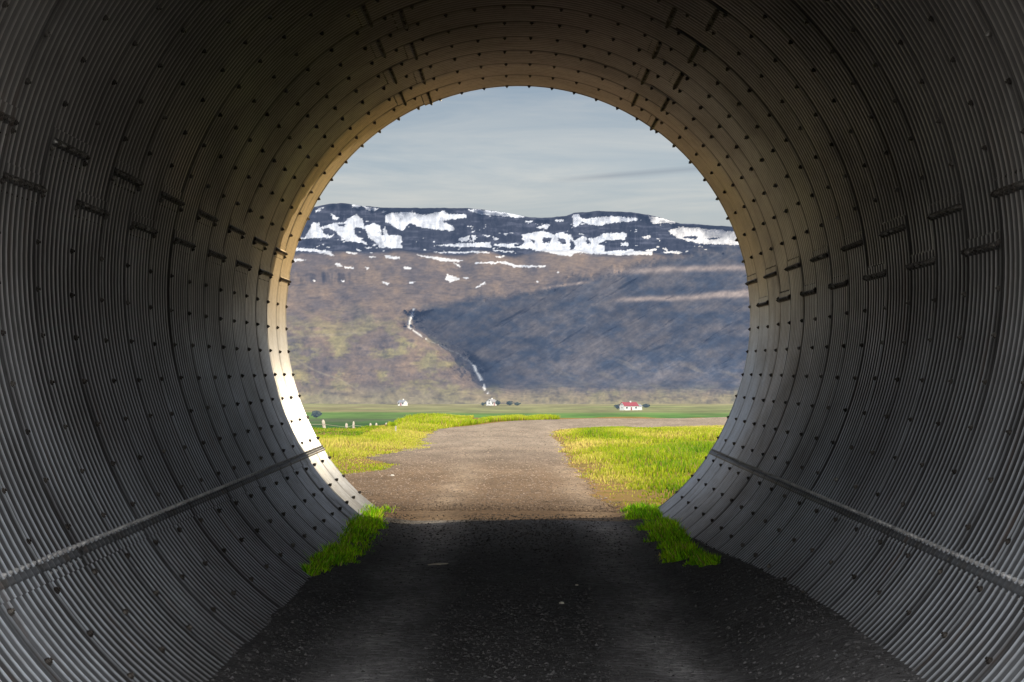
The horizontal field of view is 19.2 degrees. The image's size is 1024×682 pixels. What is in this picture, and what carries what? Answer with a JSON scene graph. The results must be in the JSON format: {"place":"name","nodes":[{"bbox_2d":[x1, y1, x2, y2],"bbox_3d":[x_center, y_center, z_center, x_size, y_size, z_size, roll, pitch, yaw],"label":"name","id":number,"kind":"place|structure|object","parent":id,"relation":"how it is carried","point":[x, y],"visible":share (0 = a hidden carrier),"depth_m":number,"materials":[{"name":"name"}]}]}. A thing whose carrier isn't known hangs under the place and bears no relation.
{"place":"outdoors","nodes":[
{"label":"outdoors","id":0,"kind":"place"},
{"bbox_2d":[312,421,453,474],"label":"meadow grass","id":1,"kind":"structure","parent":0,"point":[348,446],"depth_m":61.17,"materials":[{"name":"green plant"}]},
{"bbox_2d":[346,429,624,511],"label":"loose gravel","id":2,"kind":"structure","parent":0,"point":[539,507],"depth_m":38.84,"materials":[{"name":"brown gravel"}]},
{"bbox_2d":[302,404,732,509],"bbox_3d":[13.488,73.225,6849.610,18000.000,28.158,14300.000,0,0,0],"label":"ground","id":3,"kind":"structure","parent":0,"point":[342,415],"depth_m":1810.25,"materials":[{"name":"green plant"}]},
{"bbox_2d":[311,410,321,417],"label":"tree","id":4,"kind":"object","parent":3,"relation":"on","point":[316,413],"visible":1,"depth_m":1617.22,"materials":[{"name":"green plant"}]},
{"bbox_2d":[299,503,399,575],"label":"grass patch","id":5,"kind":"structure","parent":3,"relation":"on","point":[365,524],"depth_m":25.88,"materials":[{"name":"green plant"}]},
{"bbox_2d":[397,399,407,405],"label":"farmhouse","id":6,"kind":"object","parent":3,"relation":"on","point":[403,402],"visible":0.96,"depth_m":2228.20,"materials":[{"name":"white paint"}]},
{"bbox_2d":[385,413,559,426],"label":"verge grass","id":7,"kind":"structure","parent":3,"relation":"on","point":[443,419],"depth_m":87.52,"materials":[{"name":"green plant"}]},
{"bbox_2d":[486,398,496,405],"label":"farmhouse","id":8,"kind":"object","parent":3,"relation":"on","point":[491,402],"visible":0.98,"depth_m":2250.40,"materials":[{"name":"white paint"}]},
{"bbox_2d":[0,0,1023,681],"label":"corrugated tunnel","id":9,"kind":"structure","parent":3,"relation":"on","point":[180,494],"depth_m":19.18,"materials":[{"name":"metal"}]},
{"bbox_2d":[619,401,641,409],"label":"farmhouse","id":10,"kind":"object","parent":3,"relation":"on","point":[629,405],"visible":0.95,"depth_m":2004.60,"materials":[{"name":"white paint"}]},
{"bbox_2d":[286,203,749,403],"bbox_3d":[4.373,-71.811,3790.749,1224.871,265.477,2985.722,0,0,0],"label":"mountain","id":11,"kind":"structure","parent":0,"point":[435,306],"depth_m":2957.10,"materials":[{"name":"brown stone"}]},
{"bbox_2d":[314,86,731,226],"label":"sky","id":12,"kind":"structure","parent":0,"point":[539,152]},
{"bbox_2d":[202,417,928,681],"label":"gravel road","id":13,"kind":"structure","parent":0,"point":[682,608],"depth_m":19.69,"materials":[{"name":"gravel"}]},
{"bbox_2d":[618,500,721,566],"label":"grass patch","id":14,"kind":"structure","parent":13,"relation":"on","point":[677,544],"depth_m":26.68,"materials":[{"name":"green plant"}]},
{"bbox_2d":[549,425,723,506],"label":"meadow grass","id":15,"kind":"structure","parent":0,"point":[623,449],"depth_m":52.52,"materials":[{"name":"green plant"}]}
]}

